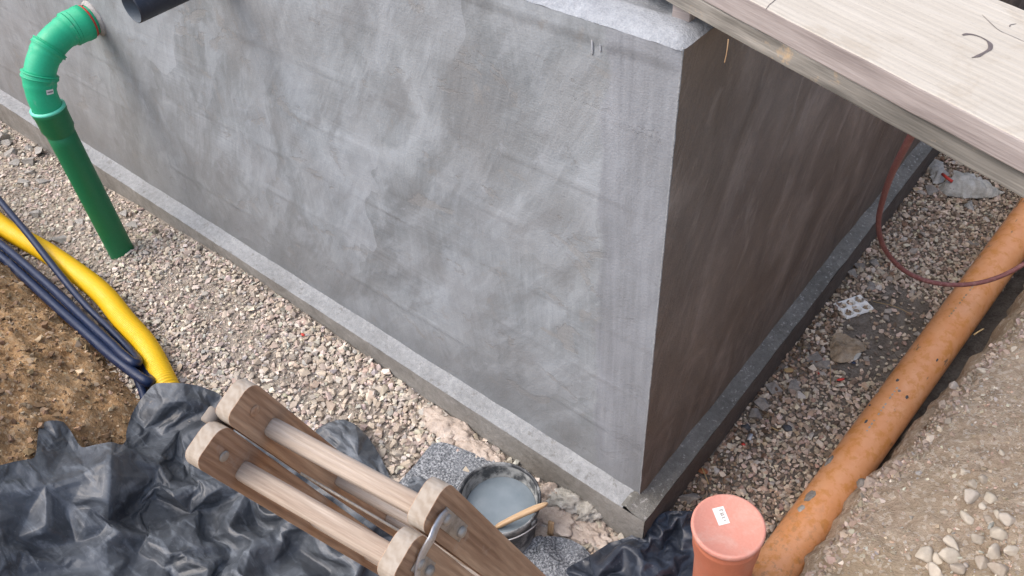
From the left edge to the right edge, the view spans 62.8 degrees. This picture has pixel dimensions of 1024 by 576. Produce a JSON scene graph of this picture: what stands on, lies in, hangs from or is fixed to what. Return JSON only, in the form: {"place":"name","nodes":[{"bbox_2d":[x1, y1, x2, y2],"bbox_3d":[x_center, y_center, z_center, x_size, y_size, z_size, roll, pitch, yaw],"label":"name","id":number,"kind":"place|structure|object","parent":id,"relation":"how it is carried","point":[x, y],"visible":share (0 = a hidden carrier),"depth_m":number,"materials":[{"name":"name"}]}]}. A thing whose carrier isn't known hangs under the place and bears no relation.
{"place":"outdoors","nodes":[
{"label":"outdoors","id":0,"kind":"place"},
{"bbox_2d":[0,262,138,464],"bbox_3d":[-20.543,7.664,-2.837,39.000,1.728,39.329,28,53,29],"label":"soil heap","id":1,"kind":"object","parent":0,"point":[52,390],"visible":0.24,"depth_m":3.46,"materials":[{"name":"soil"}]},
{"bbox_2d":[0,265,139,463],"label":"soil crumbs","id":2,"kind":"object","parent":1,"relation":"on","point":[43,410],"visible":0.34,"depth_m":3.50,"materials":[{"name":"soil"}]},
{"bbox_2d":[0,250,155,386],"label":"water pipe","id":3,"kind":"object","parent":1,"relation":"on","point":[142,375],"visible":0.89,"depth_m":3.82,"materials":[{"name":"blue plastic"}]},
{"bbox_2d":[0,121,623,554],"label":"gravel","id":4,"kind":"structure","parent":0,"point":[234,283],"depth_m":3.94,"materials":[{"name":"gravel"}]},
{"bbox_2d":[1,139,11,145],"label":"concrete chunk","id":5,"kind":"object","parent":4,"relation":"on","point":[7,142],"visible":1,"depth_m":5.30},
{"bbox_2d":[36,178,50,183],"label":"concrete chunk","id":6,"kind":"object","parent":4,"relation":"on","point":[42,181],"visible":1,"depth_m":4.95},
{"bbox_2d":[51,235,66,244],"bbox_3d":[-2.415,-0.255,4.487,0.084,0.059,0.047,-6,45,-2],"label":"concrete chunk","id":7,"kind":"object","parent":4,"relation":"on","point":[59,239],"visible":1,"depth_m":4.47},
{"bbox_2d":[119,210,127,216],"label":"concrete chunk","id":8,"kind":"object","parent":4,"relation":"on","point":[124,213],"visible":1,"depth_m":4.59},
{"bbox_2d":[125,221,137,227],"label":"concrete chunk","id":9,"kind":"object","parent":4,"relation":"on","point":[132,223],"visible":1,"depth_m":4.52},
{"bbox_2d":[253,358,262,364],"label":"gravel stone","id":10,"kind":"object","parent":4,"relation":"on","point":[257,361],"visible":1,"depth_m":3.75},
{"bbox_2d":[298,368,310,376],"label":"gravel stone","id":11,"kind":"object","parent":4,"relation":"on","point":[303,372],"visible":1,"depth_m":3.71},
{"bbox_2d":[310,380,319,388],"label":"gravel stone","id":12,"kind":"object","parent":4,"relation":"on","point":[315,384],"visible":1,"depth_m":3.66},
{"bbox_2d":[316,359,325,364],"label":"gravel stone","id":13,"kind":"object","parent":4,"relation":"on","point":[319,361],"visible":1,"depth_m":3.74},
{"bbox_2d":[325,375,333,383],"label":"gravel stone","id":14,"kind":"object","parent":4,"relation":"on","point":[328,379],"visible":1,"depth_m":3.67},
{"bbox_2d":[326,401,336,412],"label":"gravel stone","id":15,"kind":"object","parent":4,"relation":"on","point":[331,406],"visible":1,"depth_m":3.58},
{"bbox_2d":[359,412,366,419],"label":"gravel stone","id":16,"kind":"object","parent":4,"relation":"on","point":[362,414],"visible":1,"depth_m":3.54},
{"bbox_2d":[378,447,386,457],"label":"gravel stone","id":17,"kind":"object","parent":4,"relation":"on","point":[382,451],"visible":0.9,"depth_m":3.43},
{"bbox_2d":[401,459,413,468],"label":"gravel stone","id":18,"kind":"object","parent":4,"relation":"on","point":[406,463],"visible":1,"depth_m":3.39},
{"bbox_2d":[422,403,447,420],"bbox_3d":[-0.328,0.541,3.562,0.175,0.051,0.090,27,53,28],"label":"mortar crust","id":19,"kind":"object","parent":4,"relation":"on","point":[430,411],"visible":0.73,"depth_m":3.55},
{"bbox_2d":[425,414,461,438],"bbox_3d":[-0.277,0.584,3.520,0.198,0.072,0.127,18,49,21],"label":"mortar crust","id":20,"kind":"object","parent":4,"relation":"on","point":[439,424],"visible":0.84,"depth_m":3.50},
{"bbox_2d":[399,442,494,486],"bbox_3d":[-0.248,0.792,3.301,0.406,0.038,0.372,14,48,18],"label":"felt sheet","id":21,"kind":"object","parent":4,"relation":"on","point":[443,461],"visible":0.39,"depth_m":3.37,"materials":[{"name":"fabric"}]},
{"bbox_2d":[446,478,461,490],"bbox_3d":[-0.226,0.776,3.285,0.078,0.013,0.076,28,53,29],"label":"felt scrap","id":22,"kind":"object","parent":21,"relation":"on","point":[455,482],"visible":0.38,"depth_m":3.29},
{"bbox_2d":[450,421,474,441],"bbox_3d":[-0.210,0.608,3.492,0.163,0.072,0.096,27,53,28],"label":"mortar crust","id":23,"kind":"object","parent":4,"relation":"on","point":[463,429],"visible":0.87,"depth_m":3.47},
{"bbox_2d":[455,438,484,452],"bbox_3d":[-0.169,0.660,3.450,0.164,0.063,0.101,18,49,21],"label":"mortar crust","id":24,"kind":"object","parent":4,"relation":"on","point":[466,445],"visible":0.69,"depth_m":3.44},
{"bbox_2d":[457,462,541,552],"bbox_3d":[-0.044,0.850,3.114,0.331,0.263,0.315,28,53,29],"label":"bucket","id":25,"kind":"object","parent":4,"relation":"on","point":[494,493],"visible":0.65,"depth_m":3.10,"materials":[{"name":"metal"}]},
{"bbox_2d":[495,502,547,528],"bbox_3d":[0.032,0.811,2.992,0.200,0.101,0.025,-9,45,-5],"label":"stick","id":26,"kind":"object","parent":25,"relation":"on","point":[522,514],"visible":0.98,"depth_m":2.98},
{"bbox_2d":[523,536,589,575],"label":"felt sheet","id":27,"kind":"object","parent":4,"relation":"on","point":[551,556],"visible":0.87,"depth_m":3.09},
{"bbox_2d":[566,511,693,575],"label":"tarpaulin","id":28,"kind":"object","parent":27,"relation":"on","point":[664,547],"visible":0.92,"depth_m":3.04,"materials":[{"name":"plastic"}]},
{"bbox_2d":[0,3,1023,547],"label":"gravel bed","id":29,"kind":"object","parent":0,"point":[990,321],"visible":0.12,"depth_m":3.84,"materials":[{"name":"gravel"}]},
{"bbox_2d":[0,131,10,140],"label":"concrete chunk","id":30,"kind":"object","parent":29,"relation":"on","point":[4,136],"visible":0.91,"depth_m":5.32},
{"bbox_2d":[3,147,17,156],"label":"concrete chunk","id":31,"kind":"object","parent":29,"relation":"on","point":[9,152],"visible":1,"depth_m":5.22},
{"bbox_2d":[9,159,18,165],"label":"concrete chunk","id":32,"kind":"object","parent":29,"relation":"on","point":[14,162],"visible":1,"depth_m":5.13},
{"bbox_2d":[17,178,29,184],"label":"concrete chunk","id":33,"kind":"object","parent":29,"relation":"on","point":[20,181],"visible":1,"depth_m":4.95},
{"bbox_2d":[21,157,35,165],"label":"concrete chunk","id":34,"kind":"object","parent":29,"relation":"on","point":[30,160],"visible":1,"depth_m":5.12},
{"bbox_2d":[29,209,41,217],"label":"concrete chunk","id":35,"kind":"object","parent":29,"relation":"on","point":[36,213],"visible":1,"depth_m":4.69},
{"bbox_2d":[35,147,42,154],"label":"concrete chunk","id":36,"kind":"object","parent":29,"relation":"on","point":[38,150],"visible":1,"depth_m":5.18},
{"bbox_2d":[0,196,142,367],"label":"water pipe","id":37,"kind":"object","parent":29,"relation":"on","point":[118,344],"visible":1,"depth_m":3.97,"materials":[{"name":"blue plastic"}]},
{"bbox_2d":[0,212,178,383],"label":"corrugated duct","id":38,"kind":"object","parent":29,"relation":"on","point":[132,329],"visible":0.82,"depth_m":3.95,"materials":[{"name":"yellow plastic"}]},
{"bbox_2d":[110,335,147,399],"bbox_3d":[-1.661,0.392,3.688,0.067,0.073,0.591,-25,48,-20],"label":"water pipe","id":39,"kind":"object","parent":29,"relation":"on","point":[142,390],"visible":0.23,"depth_m":3.63,"materials":[{"name":"blue plastic"}]},
{"bbox_2d":[0,383,426,575],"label":"tarpaulin","id":40,"kind":"object","parent":29,"relation":"on","point":[145,498],"visible":0.83,"depth_m":3.04,"materials":[{"name":"plastic"}]},
{"bbox_2d":[185,378,545,575],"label":"stepladder","id":41,"kind":"object","parent":40,"relation":"on","point":[435,526],"visible":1,"depth_m":1.23,"materials":[{"name":"brown wood"}]},
{"bbox_2d":[233,371,239,380],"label":"gravel stone","id":42,"kind":"object","parent":29,"relation":"on","point":[236,375],"visible":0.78,"depth_m":3.69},
{"bbox_2d":[316,411,323,418],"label":"gravel stone","id":43,"kind":"object","parent":29,"relation":"on","point":[319,414],"visible":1,"depth_m":3.55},
{"bbox_2d":[318,345,327,351],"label":"gravel stone","id":44,"kind":"object","parent":29,"relation":"on","point":[321,348],"visible":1,"depth_m":3.79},
{"bbox_2d":[338,389,347,396],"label":"gravel stone","id":45,"kind":"object","parent":29,"relation":"on","point":[343,393],"visible":1,"depth_m":3.63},
{"bbox_2d":[375,427,382,438],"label":"gravel stone","id":46,"kind":"object","parent":29,"relation":"on","point":[379,430],"visible":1,"depth_m":3.49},
{"bbox_2d":[386,466,395,474],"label":"gravel stone","id":47,"kind":"object","parent":29,"relation":"on","point":[391,469],"visible":1,"depth_m":3.37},
{"bbox_2d":[390,439,396,447],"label":"gravel stone","id":48,"kind":"object","parent":29,"relation":"on","point":[393,443],"visible":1,"depth_m":3.46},
{"bbox_2d":[392,450,402,456],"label":"gravel stone","id":49,"kind":"object","parent":29,"relation":"on","point":[397,453],"visible":1,"depth_m":3.43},
{"bbox_2d":[392,423,405,431],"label":"gravel stone","id":50,"kind":"object","parent":29,"relation":"on","point":[397,428],"visible":1,"depth_m":3.50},
{"bbox_2d":[440,437,455,444],"bbox_3d":[-0.265,0.639,3.471,0.059,0.052,0.081,-33,51,-26],"label":"mortar crust","id":51,"kind":"object","parent":29,"relation":"on","point":[448,440],"visible":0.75,"depth_m":3.45},
{"bbox_2d":[471,441,494,460],"bbox_3d":[-0.122,0.675,3.434,0.142,0.072,0.081,27,53,28],"label":"mortar crust","id":52,"kind":"object","parent":29,"relation":"on","point":[483,450],"visible":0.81,"depth_m":3.41},
{"bbox_2d":[488,452,505,461],"bbox_3d":[-0.073,0.697,3.414,0.122,0.071,0.071,27,53,28],"label":"mortar crust","id":53,"kind":"object","parent":29,"relation":"on","point":[496,457],"visible":0.52,"depth_m":3.39},
{"bbox_2d":[0,0,1023,538],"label":"basement wall","id":54,"kind":"structure","parent":29,"relation":"on","point":[592,256],"depth_m":2.91,"materials":[{"name":"concrete"}]},
{"bbox_2d":[20,0,133,259],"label":"drain pipe","id":55,"kind":"object","parent":54,"relation":"attached to","point":[55,40],"visible":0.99,"depth_m":3.73,"materials":[{"name":"green plastic"}]},
{"bbox_2d":[121,0,188,22],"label":"pipe stub","id":56,"kind":"object","parent":54,"relation":"attached to","point":[139,11],"visible":1,"depth_m":2.68,"materials":[{"name":"plastic"}]},
{"bbox_2d":[672,5,695,21],"bbox_3d":[0.396,-0.623,1.879,0.046,0.047,0.070,28,53,29],"label":"wood block","id":57,"kind":"object","parent":54,"relation":"on","point":[677,12],"depth_m":1.86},
{"bbox_2d":[666,0,1023,197],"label":"plank","id":58,"kind":"object","parent":54,"relation":"on","point":[957,149],"visible":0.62,"depth_m":1.51,"materials":[{"name":"wood"}]},
{"bbox_2d":[703,0,1023,172],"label":"plank","id":59,"kind":"object","parent":58,"relation":"on","point":[955,68],"visible":1,"depth_m":1.49,"materials":[{"name":"wood"}]},
{"bbox_2d":[876,134,1023,286],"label":"hose","id":60,"kind":"object","parent":58,"relation":"hanging from","point":[903,149],"visible":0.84,"depth_m":3.10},
{"bbox_2d":[535,497,594,544],"bbox_3d":[0.152,0.892,3.241,0.396,0.108,0.249,23,51,25],"label":"sand pile","id":61,"kind":"object","parent":29,"relation":"on","point":[563,520],"visible":0.35,"depth_m":3.18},
{"bbox_2d":[541,482,557,498],"bbox_3d":[0.150,0.798,3.284,0.074,0.084,0.085,-25,48,-20],"label":"mortar crust","id":62,"kind":"object","parent":61,"relation":"on","point":[547,488],"visible":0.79,"depth_m":3.26},
{"bbox_2d":[547,520,553,535],"bbox_3d":[0.145,0.903,3.139,0.028,0.110,0.014,18,49,21],"label":"lath","id":63,"kind":"object","parent":61,"relation":"on","point":[550,531],"visible":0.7,"depth_m":3.12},
{"bbox_2d":[546,487,584,513],"bbox_3d":[0.222,0.822,3.242,0.188,0.108,0.109,5,46,10],"label":"lump","id":64,"kind":"object","parent":61,"relation":"on","point":[568,501],"visible":0.81,"depth_m":3.21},
{"bbox_2d":[575,501,602,522],"bbox_3d":[0.298,0.855,3.216,0.122,0.103,0.106,5,45,10],"label":"lump","id":65,"kind":"object","parent":61,"relation":"on","point":[589,512],"visible":0.69,"depth_m":3.18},
{"bbox_2d":[570,518,613,553],"bbox_3d":[0.275,0.933,3.198,0.342,0.089,0.177,21,50,23],"label":"sand pile","id":66,"kind":"object","parent":29,"relation":"on","point":[599,536],"visible":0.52,"depth_m":3.15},
{"bbox_2d":[698,468,707,473],"bbox_3d":[0.754,0.723,3.319,0.040,0.008,0.027,10,46,14],"label":"leaf","id":67,"kind":"object","parent":29,"relation":"on","point":[704,469],"visible":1,"depth_m":3.31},
{"bbox_2d":[691,494,765,575],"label":"riser pipe","id":68,"kind":"object","parent":29,"relation":"on","point":[728,534],"visible":1,"depth_m":2.59,"materials":[{"name":"plastic"}]},
{"bbox_2d":[795,391,805,398],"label":"gravel stone","id":69,"kind":"object","parent":29,"relation":"on","point":[799,394],"visible":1,"depth_m":3.56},
{"bbox_2d":[806,351,822,363],"bbox_3d":[1.329,0.310,3.694,0.062,0.032,0.063,-9,46,-8],"label":"concrete chunk","id":70,"kind":"object","parent":29,"relation":"on","point":[815,356],"visible":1,"depth_m":3.69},
{"bbox_2d":[830,333,865,362],"bbox_3d":[1.467,0.267,3.698,0.152,0.036,0.178,28,53,29],"label":"flat stone","id":71,"kind":"object","parent":29,"relation":"on","point":[844,348],"visible":1,"depth_m":3.69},
{"bbox_2d":[854,263,864,267],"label":"concrete chunk","id":72,"kind":"object","parent":29,"relation":"on","point":[858,265],"visible":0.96,"depth_m":4.07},
{"bbox_2d":[882,315,889,321],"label":"gravel stone","id":73,"kind":"object","parent":29,"relation":"on","point":[885,318],"visible":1,"depth_m":3.83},
{"bbox_2d":[752,197,1023,575],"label":"sewer pipe","id":74,"kind":"object","parent":29,"relation":"on","point":[862,449],"visible":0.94,"depth_m":3.26,"materials":[{"name":"orange plastic"}]},
{"bbox_2d":[929,159,943,166],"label":"concrete chunk","id":75,"kind":"object","parent":29,"relation":"on","point":[935,161],"visible":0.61,"depth_m":4.58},
{"bbox_2d":[670,153,1020,541],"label":"gravel","id":76,"kind":"structure","parent":0,"point":[924,270],"depth_m":3.71,"materials":[{"name":"gravel"}]},
{"bbox_2d":[679,493,701,504],"bbox_3d":[0.691,0.811,3.245,0.091,0.036,0.042,-16,41,-1],"label":"concrete chunk","id":77,"kind":"object","parent":76,"relation":"on","point":[689,498],"visible":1,"depth_m":3.24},
{"bbox_2d":[740,423,751,431],"bbox_3d":[0.963,0.574,3.451,0.052,0.036,0.036,28,53,29],"label":"black scrap","id":78,"kind":"object","parent":76,"relation":"on","point":[746,426],"visible":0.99,"depth_m":3.44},
{"bbox_2d":[748,408,761,419],"bbox_3d":[1.010,0.527,3.493,0.063,0.043,0.047,-11,45,-7],"label":"concrete chunk","id":79,"kind":"object","parent":76,"relation":"on","point":[754,413],"visible":1,"depth_m":3.48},
{"bbox_2d":[753,397,769,410],"bbox_3d":[1.045,0.488,3.524,0.058,0.039,0.063,-5,45,-1],"label":"concrete chunk","id":80,"kind":"object","parent":76,"relation":"on","point":[761,403],"visible":1,"depth_m":3.51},
{"bbox_2d":[764,382,782,393],"bbox_3d":[1.122,0.427,3.590,0.062,0.038,0.058,-16,46,-11],"label":"concrete chunk","id":81,"kind":"object","parent":76,"relation":"on","point":[771,386],"visible":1,"depth_m":3.58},
{"bbox_2d":[782,424,792,431],"bbox_3d":[1.132,0.577,3.447,0.048,0.027,0.032,28,53,29],"label":"black scrap","id":82,"kind":"object","parent":76,"relation":"on","point":[786,428],"visible":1,"depth_m":3.44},
{"bbox_2d":[788,379,800,392],"bbox_3d":[1.206,0.421,3.602,0.057,0.043,0.064,-4,45,1],"label":"concrete chunk","id":83,"kind":"object","parent":76,"relation":"on","point":[793,384],"visible":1,"depth_m":3.58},
{"bbox_2d":[814,360,831,369],"bbox_3d":[1.358,0.329,3.667,0.087,0.043,0.052,17,48,15],"label":"concrete chunk","id":84,"kind":"object","parent":76,"relation":"on","point":[822,365],"visible":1,"depth_m":3.65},
{"bbox_2d":[847,269,856,277],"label":"concrete chunk","id":85,"kind":"object","parent":76,"relation":"on","point":[852,272],"visible":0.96,"depth_m":4.03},
{"bbox_2d":[833,295,873,318],"bbox_3d":[1.591,0.087,3.910,0.150,0.024,0.106,-17,46,-12],"label":"egg tray","id":86,"kind":"object","parent":76,"relation":"on","point":[861,308],"visible":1,"depth_m":3.90,"materials":[{"name":"white plastic"}]},
{"bbox_2d":[866,281,875,289],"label":"concrete chunk","id":87,"kind":"object","parent":76,"relation":"on","point":[870,285],"visible":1,"depth_m":3.98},
{"bbox_2d":[869,259,879,267],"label":"concrete chunk","id":88,"kind":"object","parent":76,"relation":"on","point":[874,262],"visible":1,"depth_m":4.07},
{"bbox_2d":[925,185,938,194],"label":"concrete chunk","id":89,"kind":"object","parent":76,"relation":"on","point":[931,189],"visible":1,"depth_m":4.45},
{"bbox_2d":[929,164,948,183],"bbox_3d":[2.296,-0.622,4.513,0.098,0.049,0.140,-3,45,2],"label":"plastic film","id":90,"kind":"object","parent":76,"relation":"on","point":[936,171],"visible":0.98,"depth_m":4.50,"materials":[{"name":"plastic"}]},
{"bbox_2d":[964,200,973,210],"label":"concrete chunk","id":91,"kind":"object","parent":76,"relation":"on","point":[969,205],"visible":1,"depth_m":4.35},
{"bbox_2d":[938,170,1004,197],"bbox_3d":[2.412,-0.530,4.402,0.312,0.082,0.159,22,50,24],"label":"plastic film","id":92,"kind":"object","parent":76,"relation":"on","point":[965,185],"visible":1,"depth_m":4.40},
{"bbox_2d":[941,173,953,182],"bbox_3d":[2.292,-0.582,4.425,0.028,0.028,0.083,-15,46,-10],"label":"red strap","id":93,"kind":"object","parent":92,"relation":"on","point":[945,176],"visible":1,"depth_m":4.41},
{"bbox_2d":[800,284,1023,575],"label":"earth bank","id":94,"kind":"structure","parent":0,"point":[922,503],"depth_m":2.81,"materials":[{"name":"soil"}]},
{"bbox_2d":[856,478,866,488],"bbox_3d":[1.262,0.704,2.981,0.076,0.043,0.044,28,53,29],"label":"mortar lump","id":95,"kind":"object","parent":94,"relation":"on","point":[860,482],"visible":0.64,"depth_m":2.98,"materials":[{"name":"concrete"}]},
{"bbox_2d":[805,311,1023,575],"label":"bank crumbs","id":96,"kind":"object","parent":94,"relation":"on","point":[926,436],"visible":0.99,"depth_m":2.96,"materials":[{"name":"gravel"}]},
{"bbox_2d":[812,321,1023,575],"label":"bank grit","id":97,"kind":"object","parent":94,"relation":"on","point":[978,528],"visible":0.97,"depth_m":2.77,"materials":[{"name":"gravel"}]},
{"bbox_2d":[915,546,932,562],"bbox_3d":[1.282,0.828,2.608,0.051,0.043,0.057,18,49,21],"label":"field stone","id":98,"kind":"object","parent":94,"relation":"on","point":[924,553],"visible":0.98,"depth_m":2.59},
{"bbox_2d":[928,562,943,575],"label":"field stone","id":99,"kind":"object","parent":94,"relation":"on","point":[934,569],"visible":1,"depth_m":2.53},
{"bbox_2d":[932,552,942,564],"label":"field stone","id":100,"kind":"object","parent":94,"relation":"on","point":[937,559],"visible":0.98,"depth_m":2.57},
{"bbox_2d":[938,547,959,563],"bbox_3d":[1.337,0.821,2.562,0.068,0.034,0.050,12,56,-7],"label":"field stone","id":101,"kind":"object","parent":94,"relation":"on","point":[947,555],"visible":0.87,"depth_m":2.55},
{"bbox_2d":[943,535,958,551],"bbox_3d":[1.358,0.789,2.591,0.057,0.035,0.052,15,55,-10],"label":"field stone","id":102,"kind":"object","parent":94,"relation":"on","point":[949,541],"visible":0.9,"depth_m":2.58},
{"bbox_2d":[949,381,958,389],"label":"field stone","id":103,"kind":"object","parent":94,"relation":"on","point":[953,385],"visible":1,"depth_m":3.15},
{"bbox_2d":[950,563,965,574],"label":"field stone","id":104,"kind":"object","parent":94,"relation":"on","point":[958,568],"visible":1,"depth_m":2.50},
{"bbox_2d":[960,510,973,524],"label":"field stone","id":105,"kind":"object","parent":94,"relation":"on","point":[967,518],"visible":1,"depth_m":2.64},
{"bbox_2d":[964,489,979,503],"bbox_3d":[1.480,0.672,2.698,0.058,0.036,0.049,19,43,-5],"label":"field stone","id":106,"kind":"object","parent":94,"relation":"on","point":[971,496],"visible":1,"depth_m":2.69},
{"bbox_2d":[967,479,976,488],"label":"field stone","id":107,"kind":"object","parent":94,"relation":"on","point":[972,484],"visible":1,"depth_m":2.74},
{"bbox_2d":[971,533,984,544],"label":"field stone","id":108,"kind":"object","parent":94,"relation":"on","point":[977,539],"visible":1,"depth_m":2.57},
{"bbox_2d":[975,555,988,569],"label":"field stone","id":109,"kind":"object","parent":94,"relation":"on","point":[981,561],"visible":0.92,"depth_m":2.50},
{"bbox_2d":[976,367,987,373],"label":"field stone","id":110,"kind":"object","parent":94,"relation":"on","point":[980,370],"visible":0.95,"depth_m":3.12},
{"bbox_2d":[978,502,986,509],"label":"field stone","id":111,"kind":"object","parent":94,"relation":"on","point":[981,505],"visible":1,"depth_m":2.65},
{"bbox_2d":[978,474,987,483],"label":"field stone","id":112,"kind":"object","parent":94,"relation":"on","point":[983,478],"visible":1,"depth_m":2.73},
{"bbox_2d":[983,515,992,522],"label":"field stone","id":113,"kind":"object","parent":94,"relation":"on","point":[987,518],"visible":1,"depth_m":2.60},
{"bbox_2d":[984,492,996,503],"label":"field stone","id":114,"kind":"object","parent":94,"relation":"on","point":[990,498],"visible":1,"depth_m":2.66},
{"bbox_2d":[987,543,1000,559],"bbox_3d":[1.449,0.791,2.518,0.065,0.035,0.052,29,47,-8],"label":"field stone","id":115,"kind":"object","parent":94,"relation":"on","point":[994,551],"visible":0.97,"depth_m":2.50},
{"bbox_2d":[987,562,1008,575],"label":"field stone","id":116,"kind":"object","parent":94,"relation":"on","point":[998,569],"visible":1,"depth_m":2.45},
{"bbox_2d":[990,526,1007,541],"bbox_3d":[1.488,0.747,2.558,0.057,0.045,0.049,13,47,17],"label":"field stone","id":117,"kind":"object","parent":94,"relation":"on","point":[998,533],"visible":1,"depth_m":2.54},
{"bbox_2d":[998,513,1015,526],"bbox_3d":[1.518,0.711,2.567,0.054,0.036,0.040,10,59,1],"label":"field stone","id":118,"kind":"object","parent":94,"relation":"on","point":[1007,519],"visible":1,"depth_m":2.56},
{"bbox_2d":[1003,545,1018,555],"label":"field stone","id":119,"kind":"object","parent":94,"relation":"on","point":[1011,550],"visible":1,"depth_m":2.49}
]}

